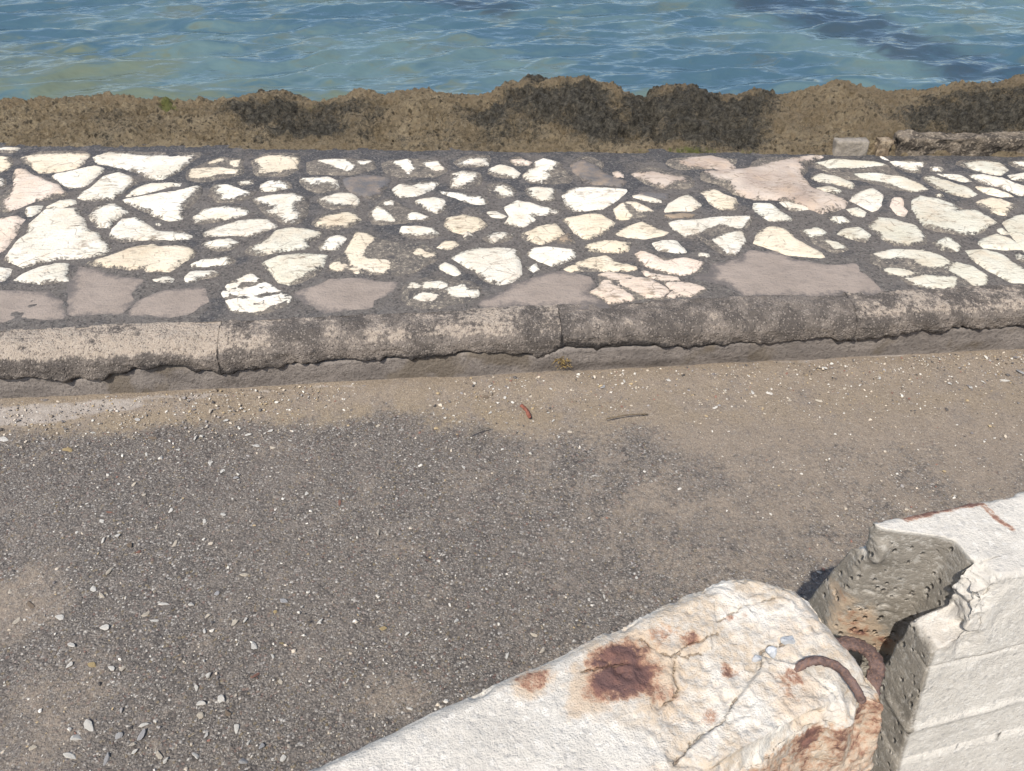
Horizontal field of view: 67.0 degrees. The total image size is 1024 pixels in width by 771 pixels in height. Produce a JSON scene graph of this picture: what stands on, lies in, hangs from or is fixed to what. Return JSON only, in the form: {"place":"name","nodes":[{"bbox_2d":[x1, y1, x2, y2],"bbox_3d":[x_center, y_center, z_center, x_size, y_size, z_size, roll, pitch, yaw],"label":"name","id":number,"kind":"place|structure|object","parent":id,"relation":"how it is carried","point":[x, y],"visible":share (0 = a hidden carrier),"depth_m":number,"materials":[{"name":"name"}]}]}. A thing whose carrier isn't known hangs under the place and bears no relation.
{"place":"outdoors","nodes":[
{"label":"outdoors","id":0,"kind":"place"},
{"bbox_2d":[0,349,1023,770],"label":"road","id":1,"kind":"structure","parent":0,"point":[652,511],"depth_m":2.06,"materials":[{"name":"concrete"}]},
{"bbox_2d":[0,436,7,441],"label":"pebble","id":2,"kind":"object","parent":1,"relation":"on","point":[3,439],"visible":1,"depth_m":2.29,"materials":[{"name":"white stone"}]},
{"bbox_2d":[27,601,33,608],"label":"pebble","id":3,"kind":"object","parent":1,"relation":"on","point":[30,604],"visible":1,"depth_m":1.86,"materials":[{"name":"brown stone"}]},
{"bbox_2d":[29,745,36,750],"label":"pebble","id":4,"kind":"object","parent":1,"relation":"on","point":[32,747],"visible":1,"depth_m":1.59,"materials":[{"name":"beige stone"}]},
{"bbox_2d":[55,615,63,619],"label":"pebble","id":5,"kind":"object","parent":1,"relation":"on","point":[59,617],"visible":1,"depth_m":1.83,"materials":[{"name":"white stone"}]},
{"bbox_2d":[62,448,71,451],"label":"pebble","id":6,"kind":"object","parent":1,"relation":"on","point":[67,449],"visible":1,"depth_m":2.26,"materials":[{"name":"yellow stone"}]},
{"bbox_2d":[63,752,75,758],"bbox_3d":[-0.904,0.758,1.584,0.032,0.006,0.012,13,53,8],"label":"pebble","id":7,"kind":"object","parent":1,"relation":"on","point":[69,755],"visible":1,"depth_m":1.58,"materials":[{"name":"white stone"}]},
{"bbox_2d":[70,734,81,740],"bbox_3d":[-0.908,0.734,1.613,0.024,0.010,0.014,-8,41,-9],"label":"pebble","id":8,"kind":"object","parent":1,"relation":"on","point":[75,737],"visible":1,"depth_m":1.61,"materials":[{"name":"white stone"}]},
{"bbox_2d":[84,719,92,730],"bbox_3d":[-0.891,0.717,1.631,0.030,0.008,0.016,18,43,20],"label":"pebble","id":9,"kind":"object","parent":1,"relation":"on","point":[88,725],"visible":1,"depth_m":1.63,"materials":[{"name":"white stone"}]},
{"bbox_2d":[87,662,95,666],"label":"pebble","id":10,"kind":"object","parent":1,"relation":"on","point":[91,664],"visible":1,"depth_m":1.74,"materials":[{"name":"yellow stone"}]},
{"bbox_2d":[99,624,108,629],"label":"pebble","id":11,"kind":"object","parent":1,"relation":"on","point":[105,627],"visible":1,"depth_m":1.81,"materials":[{"name":"white stone"}]},
{"bbox_2d":[103,752,109,765],"bbox_3d":[-0.827,0.764,1.577,0.010,0.006,0.029,-7,51,6],"label":"pebble","id":12,"kind":"object","parent":1,"relation":"on","point":[106,758],"visible":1,"depth_m":1.58,"materials":[{"name":"grey stone"}]},
{"bbox_2d":[0,321,227,397],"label":"kerb stone","id":13,"kind":"object","parent":1,"relation":"on","point":[124,358],"visible":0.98,"depth_m":2.39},
{"bbox_2d":[115,732,122,738],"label":"pebble","id":14,"kind":"object","parent":1,"relation":"on","point":[118,735],"visible":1,"depth_m":1.61,"materials":[{"name":"grey stone"}]},
{"bbox_2d":[137,728,145,740],"bbox_3d":[-0.775,0.730,1.617,0.014,0.006,0.024,1,40,1],"label":"pebble","id":15,"kind":"object","parent":1,"relation":"on","point":[141,735],"visible":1,"depth_m":1.61,"materials":[{"name":"grey stone"}]},
{"bbox_2d":[156,750,162,758],"bbox_3d":[-0.724,0.758,1.585,0.023,0.003,0.009,29,44,27],"label":"pebble","id":16,"kind":"object","parent":1,"relation":"on","point":[159,755],"visible":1,"depth_m":1.58,"materials":[{"name":"beige stone"}]},
{"bbox_2d":[196,712,203,718],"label":"pebble","id":17,"kind":"object","parent":1,"relation":"on","point":[199,715],"visible":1,"depth_m":1.65,"materials":[{"name":"beige stone"}]},
{"bbox_2d":[196,701,205,705],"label":"pebble","id":18,"kind":"object","parent":1,"relation":"on","point":[200,703],"visible":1,"depth_m":1.67,"materials":[{"name":"white stone"}]},
{"bbox_2d":[218,695,223,702],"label":"pebble","id":19,"kind":"object","parent":1,"relation":"on","point":[220,698],"visible":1,"depth_m":1.68,"materials":[{"name":"white stone"}]},
{"bbox_2d":[231,619,238,625],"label":"pebble","id":20,"kind":"object","parent":1,"relation":"on","point":[235,621],"visible":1,"depth_m":1.82,"materials":[{"name":"beige stone"}]},
{"bbox_2d":[234,724,238,733],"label":"pebble","id":21,"kind":"object","parent":1,"relation":"on","point":[236,727],"visible":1,"depth_m":1.63,"materials":[{"name":"white stone"}]},
{"bbox_2d":[238,758,247,763],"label":"pebble","id":22,"kind":"object","parent":1,"relation":"on","point":[242,761],"visible":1,"depth_m":1.57,"materials":[{"name":"grey stone"}]},
{"bbox_2d":[251,641,256,648],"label":"pebble","id":23,"kind":"object","parent":1,"relation":"on","point":[253,645],"visible":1,"depth_m":1.77,"materials":[{"name":"white stone"}]},
{"bbox_2d":[280,754,285,761],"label":"pebble","id":24,"kind":"object","parent":1,"relation":"on","point":[283,758],"visible":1,"depth_m":1.58,"materials":[{"name":"white stone"}]},
{"bbox_2d":[217,305,561,387],"bbox_3d":[-0.379,-0.116,2.502,1.074,0.221,0.157,-3,40,-3],"label":"kerb stone","id":25,"kind":"object","parent":1,"relation":"on","point":[466,343],"visible":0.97,"depth_m":2.44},
{"bbox_2d":[520,404,531,418],"bbox_3d":[0.043,0.079,2.374,0.016,0.016,0.061,-19,44,-21],"label":"twig","id":26,"kind":"object","parent":1,"relation":"on","point":[525,409],"visible":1,"depth_m":2.37,"materials":[{"name":"wood"}]},
{"bbox_2d":[552,356,571,368],"bbox_3d":[0.162,-0.071,2.491,0.070,0.059,0.023,0,40,0],"label":"weed tuft","id":27,"kind":"object","parent":1,"relation":"on","point":[563,362],"visible":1,"depth_m":2.49,"materials":[{"name":"brown plant"}]},
{"bbox_2d":[309,579,883,770],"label":"concrete barrier","id":28,"kind":"object","parent":1,"relation":"on","point":[741,675],"visible":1,"depth_m":0.84,"materials":[{"name":"concrete"}]},
{"bbox_2d":[606,413,647,418],"bbox_3d":[0.351,0.093,2.357,0.135,0.010,0.007,-8,41,-10],"label":"twig","id":29,"kind":"object","parent":1,"relation":"on","point":[627,415],"visible":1,"depth_m":2.35,"materials":[{"name":"wood"}]},
{"bbox_2d":[558,292,856,370],"bbox_3d":[0.635,-0.166,2.563,0.968,0.219,0.158,-3,40,-4],"label":"kerb stone","id":30,"kind":"object","parent":1,"relation":"on","point":[682,332],"visible":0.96,"depth_m":2.50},
{"bbox_2d":[808,492,1023,770],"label":"concrete barrier","id":31,"kind":"object","parent":1,"relation":"on","point":[921,616],"visible":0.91,"depth_m":1.05,"materials":[{"name":"concrete"}]},
{"bbox_2d":[845,284,1023,356],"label":"kerb stone","id":32,"kind":"object","parent":1,"relation":"on","point":[945,320],"visible":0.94,"depth_m":2.55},
{"bbox_2d":[0,143,1023,330],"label":"pavement","id":33,"kind":"structure","parent":0,"point":[96,235],"depth_m":2.90,"materials":[{"name":"beige stone"}]},
{"bbox_2d":[832,137,869,155],"bbox_3d":[1.495,-1.050,3.424,0.148,0.087,0.059,0,40,0],"label":"concrete block","id":34,"kind":"object","parent":33,"relation":"on","point":[851,146],"depth_m":3.40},
{"bbox_2d":[874,137,893,155],"bbox_3d":[1.637,-1.050,3.420,0.063,0.092,0.056,0,40,0],"label":"broken block","id":35,"kind":"object","parent":33,"relation":"on","point":[883,146],"depth_m":3.40,"materials":[{"name":"beige stone"}]},
{"bbox_2d":[893,129,1023,155],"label":"wall","id":36,"kind":"structure","parent":33,"relation":"on","point":[910,142],"depth_m":3.39,"materials":[{"name":"grey stone"}]},
{"bbox_2d":[0,0,1023,101],"bbox_3d":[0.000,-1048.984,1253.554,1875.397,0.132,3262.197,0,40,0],"label":"sea","id":37,"kind":"structure","parent":0,"point":[311,50],"depth_m":7.19,"materials":[{"name":"liquid"}]},
{"bbox_2d":[0,73,1023,156],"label":"rock ledge","id":38,"kind":"object","parent":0,"point":[529,113],"visible":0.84,"depth_m":3.55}
]}

